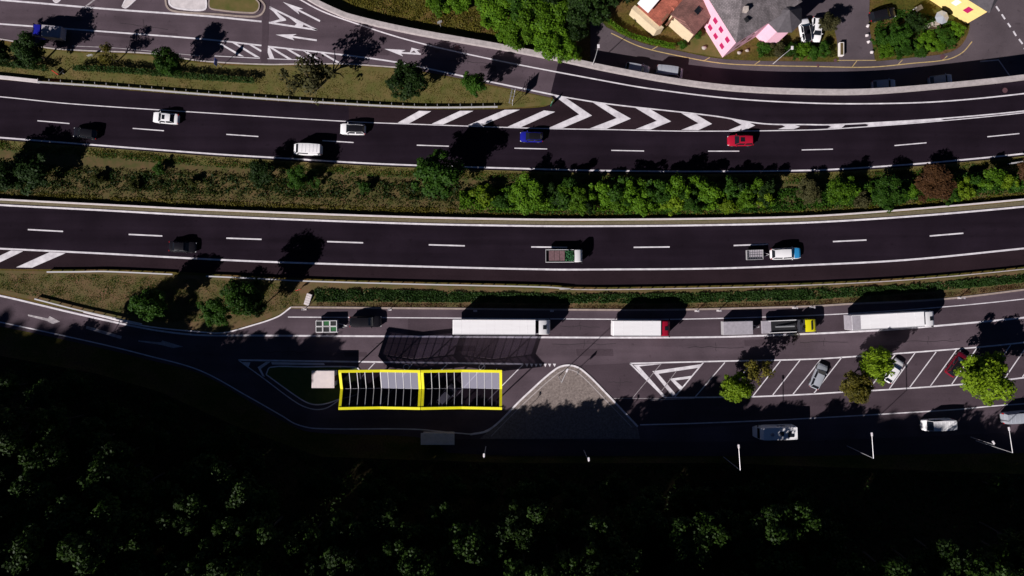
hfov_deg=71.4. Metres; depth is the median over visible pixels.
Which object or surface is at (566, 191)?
bush
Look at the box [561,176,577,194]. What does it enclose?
bush
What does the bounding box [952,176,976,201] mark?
bush
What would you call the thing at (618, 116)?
road markings
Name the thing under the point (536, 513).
forest tree
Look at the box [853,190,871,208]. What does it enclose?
bush
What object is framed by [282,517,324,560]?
forest tree
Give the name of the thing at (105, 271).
guardrail
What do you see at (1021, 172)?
leafy tree
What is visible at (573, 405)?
cobbled island
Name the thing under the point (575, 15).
leafy tree
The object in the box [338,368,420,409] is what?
glass canopy
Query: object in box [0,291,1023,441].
lay by road
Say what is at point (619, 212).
bush
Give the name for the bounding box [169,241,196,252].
car
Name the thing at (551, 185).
bush
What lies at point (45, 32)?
lorry
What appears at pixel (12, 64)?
hedge
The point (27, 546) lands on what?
forest tree
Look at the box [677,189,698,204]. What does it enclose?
bush
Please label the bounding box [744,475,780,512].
forest tree
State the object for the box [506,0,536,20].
leafy tree
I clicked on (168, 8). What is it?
kerb
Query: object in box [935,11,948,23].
parasol
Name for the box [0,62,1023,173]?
motorway
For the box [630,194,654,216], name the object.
bush
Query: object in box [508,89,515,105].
road sign
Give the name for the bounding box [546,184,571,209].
bush
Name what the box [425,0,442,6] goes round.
bush
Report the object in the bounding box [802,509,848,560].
forest tree
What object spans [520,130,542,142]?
car
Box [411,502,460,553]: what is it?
forest tree
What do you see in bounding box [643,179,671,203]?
bush
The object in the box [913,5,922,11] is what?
garden table
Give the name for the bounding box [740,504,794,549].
forest tree
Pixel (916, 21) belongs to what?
leafy tree
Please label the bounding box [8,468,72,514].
forest tree
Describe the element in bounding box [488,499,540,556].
forest tree
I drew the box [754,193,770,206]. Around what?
bush
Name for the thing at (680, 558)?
forest tree
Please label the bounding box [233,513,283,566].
forest tree
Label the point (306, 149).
van
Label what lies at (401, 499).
forest tree
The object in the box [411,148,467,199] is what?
leafy tree
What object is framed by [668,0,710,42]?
brown roofed house
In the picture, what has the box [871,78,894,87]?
parked car
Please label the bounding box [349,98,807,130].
gore surface
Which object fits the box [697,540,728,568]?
forest tree
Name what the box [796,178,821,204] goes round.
leafy tree
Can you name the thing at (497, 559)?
forest tree
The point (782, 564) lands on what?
forest tree
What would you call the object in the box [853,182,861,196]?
bush
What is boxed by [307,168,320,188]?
bush
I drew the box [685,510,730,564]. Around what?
forest tree
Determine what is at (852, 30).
driveway
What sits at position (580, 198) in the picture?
bush
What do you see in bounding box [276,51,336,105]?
leafy tree
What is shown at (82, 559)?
forest tree
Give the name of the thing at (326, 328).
crate
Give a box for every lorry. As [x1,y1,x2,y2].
[32,23,66,41]
[453,318,549,335]
[611,319,669,336]
[844,309,933,329]
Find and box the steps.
[304,293,312,305]
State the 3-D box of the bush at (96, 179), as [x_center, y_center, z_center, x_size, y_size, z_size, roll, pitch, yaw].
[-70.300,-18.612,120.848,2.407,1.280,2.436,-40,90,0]
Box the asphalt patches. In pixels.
[96,29,896,356]
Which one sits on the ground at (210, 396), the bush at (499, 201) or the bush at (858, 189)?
the bush at (499, 201)
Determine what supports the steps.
on the verge soil at (307, 287)
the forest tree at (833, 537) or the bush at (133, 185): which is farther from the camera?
the bush at (133, 185)
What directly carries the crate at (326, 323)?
on the trailer at (328, 332)
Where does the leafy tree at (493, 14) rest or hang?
on the ground at (210, 396)
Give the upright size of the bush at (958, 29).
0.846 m
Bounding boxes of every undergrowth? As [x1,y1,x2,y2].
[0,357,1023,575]
[459,179,775,211]
[808,167,1023,206]
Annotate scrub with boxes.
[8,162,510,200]
[464,171,1023,214]
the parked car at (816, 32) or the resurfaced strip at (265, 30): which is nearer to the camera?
the resurfaced strip at (265, 30)
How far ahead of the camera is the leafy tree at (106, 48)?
118.29 m
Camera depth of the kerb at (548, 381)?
121.89 m
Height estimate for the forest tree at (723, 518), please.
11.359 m
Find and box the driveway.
[798,0,874,61]
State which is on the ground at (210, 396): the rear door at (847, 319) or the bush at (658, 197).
the bush at (658, 197)
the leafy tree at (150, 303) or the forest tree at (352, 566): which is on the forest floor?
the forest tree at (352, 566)
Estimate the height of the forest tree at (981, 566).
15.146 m
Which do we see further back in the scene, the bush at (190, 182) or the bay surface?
the bay surface
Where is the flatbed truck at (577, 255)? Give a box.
[545,248,582,263]
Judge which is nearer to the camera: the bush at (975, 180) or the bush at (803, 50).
the bush at (975, 180)
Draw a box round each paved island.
[123,0,133,6]
[170,0,204,8]
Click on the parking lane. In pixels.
(824, 323)
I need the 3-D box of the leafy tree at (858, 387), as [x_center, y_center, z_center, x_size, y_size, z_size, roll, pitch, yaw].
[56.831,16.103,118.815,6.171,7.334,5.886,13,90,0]
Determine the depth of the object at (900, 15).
125.21 m
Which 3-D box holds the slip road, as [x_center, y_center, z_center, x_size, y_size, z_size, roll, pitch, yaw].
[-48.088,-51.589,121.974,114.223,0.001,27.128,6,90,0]
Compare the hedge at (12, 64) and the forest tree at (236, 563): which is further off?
the hedge at (12, 64)
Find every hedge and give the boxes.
[0,61,48,71]
[72,64,254,83]
[607,19,675,48]
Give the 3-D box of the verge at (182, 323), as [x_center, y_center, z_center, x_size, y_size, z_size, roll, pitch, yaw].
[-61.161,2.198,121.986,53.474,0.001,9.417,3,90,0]
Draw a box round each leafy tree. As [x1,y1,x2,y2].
[0,40,15,61]
[0,150,48,195]
[0,158,17,193]
[10,31,46,69]
[95,42,118,65]
[127,287,167,321]
[151,46,185,76]
[196,296,231,327]
[219,277,265,316]
[248,158,274,188]
[252,299,267,316]
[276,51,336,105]
[286,165,310,189]
[385,59,429,102]
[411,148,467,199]
[460,71,486,97]
[474,0,510,31]
[495,10,526,51]
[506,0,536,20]
[508,171,543,214]
[516,0,550,44]
[530,17,571,60]
[536,0,568,27]
[541,0,571,4]
[553,27,579,63]
[564,20,589,40]
[566,0,600,25]
[571,0,606,9]
[571,45,582,59]
[587,0,619,25]
[719,371,755,402]
[744,359,775,385]
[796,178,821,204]
[818,11,841,31]
[827,176,855,204]
[838,370,874,403]
[859,345,896,385]
[871,174,906,213]
[885,23,913,50]
[904,12,927,31]
[914,162,957,202]
[953,350,1016,405]
[1017,158,1023,183]
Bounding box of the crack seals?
[18,22,958,382]
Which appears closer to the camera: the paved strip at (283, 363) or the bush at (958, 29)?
the paved strip at (283, 363)
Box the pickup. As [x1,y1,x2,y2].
[349,315,381,327]
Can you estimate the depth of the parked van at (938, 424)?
119.77 m
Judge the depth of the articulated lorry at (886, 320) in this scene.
118.06 m
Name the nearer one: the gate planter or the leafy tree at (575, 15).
the leafy tree at (575, 15)
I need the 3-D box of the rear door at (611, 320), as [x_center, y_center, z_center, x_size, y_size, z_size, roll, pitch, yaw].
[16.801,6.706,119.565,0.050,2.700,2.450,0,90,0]
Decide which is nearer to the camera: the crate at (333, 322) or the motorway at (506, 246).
the crate at (333, 322)
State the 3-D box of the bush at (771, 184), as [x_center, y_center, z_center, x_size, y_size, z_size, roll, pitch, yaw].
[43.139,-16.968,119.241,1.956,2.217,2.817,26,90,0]
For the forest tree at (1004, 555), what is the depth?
107.40 m
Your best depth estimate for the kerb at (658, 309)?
121.86 m
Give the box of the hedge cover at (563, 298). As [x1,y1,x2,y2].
[314,274,1023,303]
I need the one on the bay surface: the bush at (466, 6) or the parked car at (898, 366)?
the parked car at (898, 366)
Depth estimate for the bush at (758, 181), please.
119.41 m
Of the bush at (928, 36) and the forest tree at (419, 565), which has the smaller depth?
the forest tree at (419, 565)
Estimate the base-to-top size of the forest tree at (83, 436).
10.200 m
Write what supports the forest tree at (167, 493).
on the forest floor
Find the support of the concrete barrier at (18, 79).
on the dry verge at (271, 87)
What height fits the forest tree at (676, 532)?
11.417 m
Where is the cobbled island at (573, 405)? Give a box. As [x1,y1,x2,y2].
[480,366,639,438]
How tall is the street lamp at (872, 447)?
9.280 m
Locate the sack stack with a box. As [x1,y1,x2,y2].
[549,251,564,260]
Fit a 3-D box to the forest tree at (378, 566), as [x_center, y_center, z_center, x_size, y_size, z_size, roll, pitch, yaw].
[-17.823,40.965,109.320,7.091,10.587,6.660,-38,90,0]
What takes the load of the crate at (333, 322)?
on the trailer at (328, 332)
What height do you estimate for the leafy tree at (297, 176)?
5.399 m
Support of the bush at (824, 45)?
on the ground at (210, 396)
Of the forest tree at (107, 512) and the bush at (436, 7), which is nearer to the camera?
the forest tree at (107, 512)
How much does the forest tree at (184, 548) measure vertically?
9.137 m
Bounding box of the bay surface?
[578,343,1023,427]
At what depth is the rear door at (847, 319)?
119.44 m
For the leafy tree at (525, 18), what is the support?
on the ground at (210, 396)
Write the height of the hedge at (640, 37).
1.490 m
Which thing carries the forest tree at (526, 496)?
on the forest floor
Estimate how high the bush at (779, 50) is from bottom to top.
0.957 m
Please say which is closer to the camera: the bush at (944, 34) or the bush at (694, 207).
the bush at (694, 207)
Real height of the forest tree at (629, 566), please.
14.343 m
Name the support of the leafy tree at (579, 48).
on the ground at (210, 396)
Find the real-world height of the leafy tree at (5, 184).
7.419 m
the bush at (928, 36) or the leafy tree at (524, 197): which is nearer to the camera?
the leafy tree at (524, 197)
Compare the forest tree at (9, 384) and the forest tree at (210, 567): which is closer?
the forest tree at (210, 567)
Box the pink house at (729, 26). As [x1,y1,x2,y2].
[703,0,801,57]
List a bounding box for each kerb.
[0,39,396,67]
[83,307,290,333]
[122,0,135,8]
[165,0,265,17]
[168,0,206,10]
[208,0,259,13]
[266,366,359,404]
[291,289,1023,310]
[470,364,637,434]
[491,369,631,435]
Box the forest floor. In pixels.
[0,356,1023,575]
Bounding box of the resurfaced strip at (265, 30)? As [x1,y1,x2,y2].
[261,0,268,63]
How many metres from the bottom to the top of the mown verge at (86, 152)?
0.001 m
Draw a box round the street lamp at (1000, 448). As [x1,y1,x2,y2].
[976,427,1012,452]
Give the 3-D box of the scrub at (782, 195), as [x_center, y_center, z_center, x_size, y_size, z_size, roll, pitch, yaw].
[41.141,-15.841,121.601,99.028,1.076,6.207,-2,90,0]
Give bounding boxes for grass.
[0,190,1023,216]
[344,0,521,39]
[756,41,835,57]
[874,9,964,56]
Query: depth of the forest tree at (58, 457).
106.29 m
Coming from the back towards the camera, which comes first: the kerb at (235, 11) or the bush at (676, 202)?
the kerb at (235, 11)
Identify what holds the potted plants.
on the flatbed truck at (577, 255)
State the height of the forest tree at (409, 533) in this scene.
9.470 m
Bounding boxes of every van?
[294,142,322,156]
[656,64,682,78]
[752,424,797,440]
[920,417,956,431]
[1000,409,1023,423]
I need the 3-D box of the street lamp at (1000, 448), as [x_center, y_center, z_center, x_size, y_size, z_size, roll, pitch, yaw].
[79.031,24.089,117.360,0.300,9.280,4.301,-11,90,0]
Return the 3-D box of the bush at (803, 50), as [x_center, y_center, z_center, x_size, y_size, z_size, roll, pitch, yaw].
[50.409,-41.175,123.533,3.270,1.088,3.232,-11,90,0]
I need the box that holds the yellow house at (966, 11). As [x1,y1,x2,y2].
[931,0,996,23]
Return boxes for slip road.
[0,0,557,96]
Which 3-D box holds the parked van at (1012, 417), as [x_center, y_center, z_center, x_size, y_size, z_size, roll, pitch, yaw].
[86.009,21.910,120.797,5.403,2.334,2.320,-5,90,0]
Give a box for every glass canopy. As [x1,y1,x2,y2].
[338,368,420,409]
[421,368,501,409]
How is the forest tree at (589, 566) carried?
on the forest floor
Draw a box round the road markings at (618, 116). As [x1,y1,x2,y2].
[0,0,1023,434]
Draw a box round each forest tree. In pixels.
[0,369,24,405]
[0,404,48,457]
[0,427,37,465]
[0,451,22,494]
[0,520,47,574]
[0,523,63,575]
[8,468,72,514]
[10,486,69,532]
[18,432,73,484]
[22,378,63,411]
[27,403,83,442]
[45,494,96,538]
[56,516,126,575]
[64,416,114,464]
[70,447,117,482]
[77,460,143,504]
[86,439,138,472]
[90,488,150,542]
[109,519,158,569]
[133,480,186,525]
[152,491,209,544]
[154,511,200,557]
[160,553,199,575]
[185,451,237,505]
[185,550,237,575]
[190,497,235,540]
[198,513,251,561]
[214,470,264,519]
[217,551,263,575]
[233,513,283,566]
[235,483,283,526]
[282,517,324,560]
[302,542,352,575]
[322,509,370,554]
[325,548,366,575]
[356,473,392,508]
[357,496,403,548]
[365,539,411,575]
[375,486,411,517]
[378,520,423,564]
[397,547,440,575]
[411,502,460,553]
[438,537,487,575]
[446,519,487,562]
[480,542,519,575]
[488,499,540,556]
[501,553,542,575]
[503,478,539,513]
[516,500,557,550]
[539,542,580,575]
[567,542,624,575]
[578,514,624,559]
[593,541,642,575]
[636,538,669,566]
[653,516,694,555]
[662,536,710,575]
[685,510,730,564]
[686,486,713,518]
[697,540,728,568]
[708,507,742,549]
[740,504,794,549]
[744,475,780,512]
[754,539,804,575]
[778,500,822,544]
[786,485,819,513]
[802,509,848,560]
[832,551,873,575]
[861,550,927,575]
[892,548,945,575]
[913,537,972,575]
[961,545,1023,575]
[979,521,1023,563]
[981,473,1015,504]
[981,528,1023,574]
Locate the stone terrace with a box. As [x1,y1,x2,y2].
[924,21,940,29]
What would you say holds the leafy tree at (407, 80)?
on the dry verge at (271, 87)
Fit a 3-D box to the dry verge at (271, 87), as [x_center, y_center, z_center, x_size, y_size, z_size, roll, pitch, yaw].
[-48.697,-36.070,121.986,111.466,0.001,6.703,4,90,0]
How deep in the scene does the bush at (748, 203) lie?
119.72 m
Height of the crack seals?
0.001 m
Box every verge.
[0,45,551,107]
[0,140,1023,180]
[0,270,307,331]
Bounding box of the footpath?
[439,432,1023,455]
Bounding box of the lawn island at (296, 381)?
[267,367,357,403]
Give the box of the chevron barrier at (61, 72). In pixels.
[51,70,64,75]
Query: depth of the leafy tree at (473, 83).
116.86 m
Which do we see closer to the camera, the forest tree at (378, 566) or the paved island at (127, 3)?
the forest tree at (378, 566)
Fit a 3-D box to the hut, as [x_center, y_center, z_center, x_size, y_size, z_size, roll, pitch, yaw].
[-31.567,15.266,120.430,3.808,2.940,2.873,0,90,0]
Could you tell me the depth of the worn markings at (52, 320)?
121.95 m
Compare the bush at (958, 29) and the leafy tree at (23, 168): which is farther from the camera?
the bush at (958, 29)
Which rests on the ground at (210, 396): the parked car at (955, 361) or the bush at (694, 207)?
the bush at (694, 207)
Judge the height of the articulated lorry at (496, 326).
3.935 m
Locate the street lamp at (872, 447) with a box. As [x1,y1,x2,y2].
[848,432,873,458]
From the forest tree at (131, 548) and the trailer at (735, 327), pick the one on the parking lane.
the trailer at (735, 327)
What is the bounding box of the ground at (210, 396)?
[0,0,1023,561]
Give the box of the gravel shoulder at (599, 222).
[0,201,1023,224]
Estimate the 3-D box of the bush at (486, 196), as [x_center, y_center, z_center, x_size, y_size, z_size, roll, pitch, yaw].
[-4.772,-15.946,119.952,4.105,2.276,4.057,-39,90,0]
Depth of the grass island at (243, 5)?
121.80 m
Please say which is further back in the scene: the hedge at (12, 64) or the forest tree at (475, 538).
the hedge at (12, 64)
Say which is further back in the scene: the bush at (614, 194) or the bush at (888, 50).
the bush at (888, 50)
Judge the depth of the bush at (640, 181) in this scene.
118.98 m
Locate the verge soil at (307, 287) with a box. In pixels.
[291,270,1023,308]
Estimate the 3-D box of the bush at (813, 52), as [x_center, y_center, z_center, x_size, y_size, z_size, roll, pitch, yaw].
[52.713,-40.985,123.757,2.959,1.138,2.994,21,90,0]
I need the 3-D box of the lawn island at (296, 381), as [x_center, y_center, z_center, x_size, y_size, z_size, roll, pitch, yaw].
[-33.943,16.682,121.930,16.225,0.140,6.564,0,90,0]
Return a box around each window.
[951,0,960,5]
[963,7,973,12]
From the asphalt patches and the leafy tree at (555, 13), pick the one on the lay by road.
the asphalt patches
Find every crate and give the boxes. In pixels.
[316,321,322,325]
[316,326,323,331]
[323,320,330,325]
[323,326,329,331]
[330,320,337,325]
[330,326,337,331]
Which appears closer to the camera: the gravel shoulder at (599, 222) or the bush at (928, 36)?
the gravel shoulder at (599, 222)
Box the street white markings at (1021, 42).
[980,6,1022,75]
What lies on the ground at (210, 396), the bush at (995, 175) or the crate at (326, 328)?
the bush at (995, 175)
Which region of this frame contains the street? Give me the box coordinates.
[590,0,1023,88]
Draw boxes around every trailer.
[316,319,346,332]
[721,320,758,334]
[746,249,768,260]
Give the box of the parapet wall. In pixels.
[308,0,1023,94]
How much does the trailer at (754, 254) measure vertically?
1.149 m
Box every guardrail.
[34,298,141,324]
[37,78,497,108]
[47,271,172,274]
[206,276,570,289]
[559,269,1023,289]
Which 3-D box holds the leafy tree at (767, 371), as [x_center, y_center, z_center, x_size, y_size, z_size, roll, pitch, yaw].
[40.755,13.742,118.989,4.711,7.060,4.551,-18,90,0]
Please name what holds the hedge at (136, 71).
on the dry verge at (271, 87)
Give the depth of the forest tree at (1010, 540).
107.22 m
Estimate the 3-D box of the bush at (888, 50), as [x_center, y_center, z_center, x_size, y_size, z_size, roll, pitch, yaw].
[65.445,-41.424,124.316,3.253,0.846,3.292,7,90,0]
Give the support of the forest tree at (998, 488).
on the forest floor
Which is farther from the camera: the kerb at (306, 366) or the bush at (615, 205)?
the kerb at (306, 366)
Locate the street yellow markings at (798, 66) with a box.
[611,33,971,67]
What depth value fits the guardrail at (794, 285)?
121.25 m
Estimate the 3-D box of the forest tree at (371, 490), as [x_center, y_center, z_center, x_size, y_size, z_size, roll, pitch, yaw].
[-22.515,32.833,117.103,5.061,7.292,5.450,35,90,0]
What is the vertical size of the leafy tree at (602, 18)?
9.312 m
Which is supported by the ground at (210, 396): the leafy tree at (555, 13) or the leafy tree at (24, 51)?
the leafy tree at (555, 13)
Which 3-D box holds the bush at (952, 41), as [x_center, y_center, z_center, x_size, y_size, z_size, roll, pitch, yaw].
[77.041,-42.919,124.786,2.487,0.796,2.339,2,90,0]
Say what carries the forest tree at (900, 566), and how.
on the forest floor
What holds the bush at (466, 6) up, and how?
on the ground at (210, 396)
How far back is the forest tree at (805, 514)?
109.03 m
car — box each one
[73,126,98,139]
[153,111,179,124]
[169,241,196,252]
[340,122,365,135]
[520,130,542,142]
[625,62,649,72]
[727,134,753,146]
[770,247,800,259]
[798,18,811,42]
[809,363,827,389]
[810,16,821,42]
[868,7,895,22]
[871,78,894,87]
[884,358,903,383]
[927,73,951,83]
[944,351,966,376]
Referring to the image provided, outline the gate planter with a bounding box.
[838,42,843,56]
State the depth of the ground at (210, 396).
122.00 m
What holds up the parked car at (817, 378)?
on the bay surface
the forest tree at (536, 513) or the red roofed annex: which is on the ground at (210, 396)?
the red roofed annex
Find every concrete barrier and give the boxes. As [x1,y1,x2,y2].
[0,75,39,82]
[0,199,1023,220]
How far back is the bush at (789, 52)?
123.42 m
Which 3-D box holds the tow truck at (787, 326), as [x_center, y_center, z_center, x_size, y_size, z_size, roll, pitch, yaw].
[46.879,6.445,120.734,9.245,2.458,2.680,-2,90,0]
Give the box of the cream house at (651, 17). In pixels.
[629,0,678,35]
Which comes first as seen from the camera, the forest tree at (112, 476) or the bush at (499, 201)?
the forest tree at (112, 476)
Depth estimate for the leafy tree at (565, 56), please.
119.08 m
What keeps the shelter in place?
on the ground at (210, 396)
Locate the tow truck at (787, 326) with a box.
[761,317,816,333]
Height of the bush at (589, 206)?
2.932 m
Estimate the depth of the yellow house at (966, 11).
122.54 m
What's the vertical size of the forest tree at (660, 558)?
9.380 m
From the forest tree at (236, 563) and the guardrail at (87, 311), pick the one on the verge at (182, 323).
the guardrail at (87, 311)
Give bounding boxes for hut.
[312,370,337,387]
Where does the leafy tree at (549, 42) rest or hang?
on the ground at (210, 396)
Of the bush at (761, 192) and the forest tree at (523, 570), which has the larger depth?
the bush at (761, 192)
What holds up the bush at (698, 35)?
on the ground at (210, 396)
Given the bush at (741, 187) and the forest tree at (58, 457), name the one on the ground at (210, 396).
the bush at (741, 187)
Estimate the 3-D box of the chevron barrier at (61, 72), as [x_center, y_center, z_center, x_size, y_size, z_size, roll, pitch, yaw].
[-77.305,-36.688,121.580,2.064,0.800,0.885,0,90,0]
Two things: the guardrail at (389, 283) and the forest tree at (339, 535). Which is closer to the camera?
the forest tree at (339, 535)
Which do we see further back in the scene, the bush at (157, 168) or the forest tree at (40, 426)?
the bush at (157, 168)
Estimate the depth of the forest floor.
119.41 m
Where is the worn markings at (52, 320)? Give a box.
[28,0,693,399]
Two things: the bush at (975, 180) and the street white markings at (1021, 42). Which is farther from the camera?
the street white markings at (1021, 42)
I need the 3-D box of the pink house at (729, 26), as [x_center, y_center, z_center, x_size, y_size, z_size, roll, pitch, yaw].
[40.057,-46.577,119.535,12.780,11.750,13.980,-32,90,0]
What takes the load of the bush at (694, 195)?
on the undergrowth at (657, 206)
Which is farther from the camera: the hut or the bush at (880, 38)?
the bush at (880, 38)
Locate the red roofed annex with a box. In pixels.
[668,0,681,18]
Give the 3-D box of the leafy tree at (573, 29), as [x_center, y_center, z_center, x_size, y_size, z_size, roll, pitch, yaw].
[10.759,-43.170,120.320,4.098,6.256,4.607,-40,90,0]
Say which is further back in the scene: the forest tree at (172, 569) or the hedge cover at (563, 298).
the hedge cover at (563, 298)
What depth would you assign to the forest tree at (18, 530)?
102.03 m
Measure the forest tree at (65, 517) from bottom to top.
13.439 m
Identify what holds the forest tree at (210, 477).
on the forest floor
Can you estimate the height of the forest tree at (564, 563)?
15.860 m
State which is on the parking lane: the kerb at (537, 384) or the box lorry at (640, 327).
the box lorry at (640, 327)
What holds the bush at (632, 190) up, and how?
on the ground at (210, 396)
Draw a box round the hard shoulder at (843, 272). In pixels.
[0,249,1023,286]
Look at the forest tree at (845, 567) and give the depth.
106.67 m
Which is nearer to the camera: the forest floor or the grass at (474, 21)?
the forest floor
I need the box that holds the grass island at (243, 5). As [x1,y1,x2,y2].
[209,0,258,11]
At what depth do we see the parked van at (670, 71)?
121.96 m
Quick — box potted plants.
[565,250,573,260]
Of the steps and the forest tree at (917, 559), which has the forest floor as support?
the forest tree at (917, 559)
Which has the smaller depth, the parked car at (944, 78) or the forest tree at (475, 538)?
the forest tree at (475, 538)
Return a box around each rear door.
[611,320,612,335]
[844,315,851,329]
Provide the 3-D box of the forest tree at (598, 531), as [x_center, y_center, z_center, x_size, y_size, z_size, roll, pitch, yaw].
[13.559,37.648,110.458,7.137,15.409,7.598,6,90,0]
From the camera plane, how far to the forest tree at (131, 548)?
103.39 m
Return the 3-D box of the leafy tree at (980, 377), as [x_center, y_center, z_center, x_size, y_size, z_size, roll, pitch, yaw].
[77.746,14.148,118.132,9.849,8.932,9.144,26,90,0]
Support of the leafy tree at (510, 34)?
on the ground at (210, 396)
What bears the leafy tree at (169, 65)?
on the dry verge at (271, 87)
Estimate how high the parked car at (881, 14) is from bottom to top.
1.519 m
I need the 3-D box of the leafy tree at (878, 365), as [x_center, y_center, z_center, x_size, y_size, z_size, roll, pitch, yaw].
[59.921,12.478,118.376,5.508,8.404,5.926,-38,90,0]
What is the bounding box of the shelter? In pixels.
[421,431,453,444]
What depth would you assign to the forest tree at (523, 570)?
102.92 m
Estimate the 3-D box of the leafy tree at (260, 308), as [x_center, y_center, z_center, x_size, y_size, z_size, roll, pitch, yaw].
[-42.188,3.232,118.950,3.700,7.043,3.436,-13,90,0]
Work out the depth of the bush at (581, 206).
118.99 m
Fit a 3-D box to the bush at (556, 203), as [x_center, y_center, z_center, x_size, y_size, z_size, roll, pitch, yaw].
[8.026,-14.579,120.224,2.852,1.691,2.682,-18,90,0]
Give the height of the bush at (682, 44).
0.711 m
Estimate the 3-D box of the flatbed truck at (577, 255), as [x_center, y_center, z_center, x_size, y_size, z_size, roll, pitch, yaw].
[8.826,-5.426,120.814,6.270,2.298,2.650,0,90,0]
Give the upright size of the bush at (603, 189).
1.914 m
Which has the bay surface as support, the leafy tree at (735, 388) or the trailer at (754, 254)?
the leafy tree at (735, 388)
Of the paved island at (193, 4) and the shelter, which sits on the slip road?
the paved island at (193, 4)
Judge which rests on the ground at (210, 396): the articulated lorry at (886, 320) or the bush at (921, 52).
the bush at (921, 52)
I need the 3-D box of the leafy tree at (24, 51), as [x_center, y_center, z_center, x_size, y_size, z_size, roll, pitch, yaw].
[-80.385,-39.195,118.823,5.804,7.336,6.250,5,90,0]
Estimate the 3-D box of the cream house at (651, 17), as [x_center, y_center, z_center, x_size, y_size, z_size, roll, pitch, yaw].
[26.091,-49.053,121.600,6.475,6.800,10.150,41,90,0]
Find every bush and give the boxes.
[90,169,104,184]
[125,179,138,193]
[152,161,164,174]
[186,176,197,186]
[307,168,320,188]
[357,181,370,194]
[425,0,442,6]
[429,0,450,17]
[442,0,465,14]
[458,0,471,11]
[468,183,494,206]
[490,192,514,209]
[546,181,557,195]
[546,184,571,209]
[551,195,562,209]
[558,185,571,195]
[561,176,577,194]
[568,183,595,210]
[568,186,581,197]
[573,197,591,215]
[573,201,585,212]
[586,181,611,207]
[586,202,597,215]
[607,176,630,205]
[610,200,620,211]
[618,202,632,213]
[619,175,648,203]
[620,198,629,211]
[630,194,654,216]
[634,177,646,192]
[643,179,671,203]
[652,190,661,201]
[660,196,685,215]
[664,173,691,199]
[676,40,686,49]
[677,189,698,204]
[682,195,706,213]
[686,174,709,197]
[691,187,700,198]
[694,30,701,38]
[698,184,723,210]
[716,194,738,214]
[718,175,748,199]
[733,177,744,191]
[735,184,754,209]
[737,182,756,201]
[752,177,767,190]
[753,184,767,196]
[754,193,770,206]
[756,193,773,208]
[757,41,771,57]
[764,180,775,193]
[770,40,785,57]
[784,41,798,59]
[795,41,811,60]
[808,44,821,60]
[818,39,830,57]
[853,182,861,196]
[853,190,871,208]
[868,185,875,196]
[870,30,887,49]
[878,42,894,58]
[895,43,912,59]
[903,183,918,198]
[913,41,927,57]
[916,29,936,49]
[929,39,945,51]
[935,25,954,43]
[943,191,957,205]
[945,36,957,49]
[949,188,960,201]
[950,20,966,39]
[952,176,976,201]
[965,174,982,193]
[976,167,1006,189]
[1000,172,1019,189]
[1008,174,1016,192]
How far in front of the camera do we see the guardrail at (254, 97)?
121.25 m
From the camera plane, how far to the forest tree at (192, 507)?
105.80 m
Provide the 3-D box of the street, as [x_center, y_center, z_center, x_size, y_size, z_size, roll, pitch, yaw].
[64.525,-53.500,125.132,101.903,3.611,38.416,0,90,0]
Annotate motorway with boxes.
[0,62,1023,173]
[0,203,1023,268]
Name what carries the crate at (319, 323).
on the trailer at (328, 332)
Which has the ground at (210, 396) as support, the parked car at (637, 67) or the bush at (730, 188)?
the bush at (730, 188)
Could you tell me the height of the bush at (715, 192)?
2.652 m
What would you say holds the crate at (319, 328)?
on the trailer at (328, 332)
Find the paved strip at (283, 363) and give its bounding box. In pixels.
[271,362,324,364]
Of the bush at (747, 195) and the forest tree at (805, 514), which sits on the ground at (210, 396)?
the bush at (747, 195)
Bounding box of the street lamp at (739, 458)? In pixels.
[724,444,740,470]
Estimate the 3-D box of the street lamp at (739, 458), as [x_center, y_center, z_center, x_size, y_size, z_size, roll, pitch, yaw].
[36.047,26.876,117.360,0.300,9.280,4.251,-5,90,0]
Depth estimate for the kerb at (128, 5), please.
121.86 m
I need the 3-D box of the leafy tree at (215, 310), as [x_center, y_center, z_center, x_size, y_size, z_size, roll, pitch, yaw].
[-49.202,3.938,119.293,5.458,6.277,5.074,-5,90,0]
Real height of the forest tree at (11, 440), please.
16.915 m
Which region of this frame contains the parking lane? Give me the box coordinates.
[408,300,1023,336]
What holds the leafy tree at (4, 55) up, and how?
on the dry verge at (271, 87)

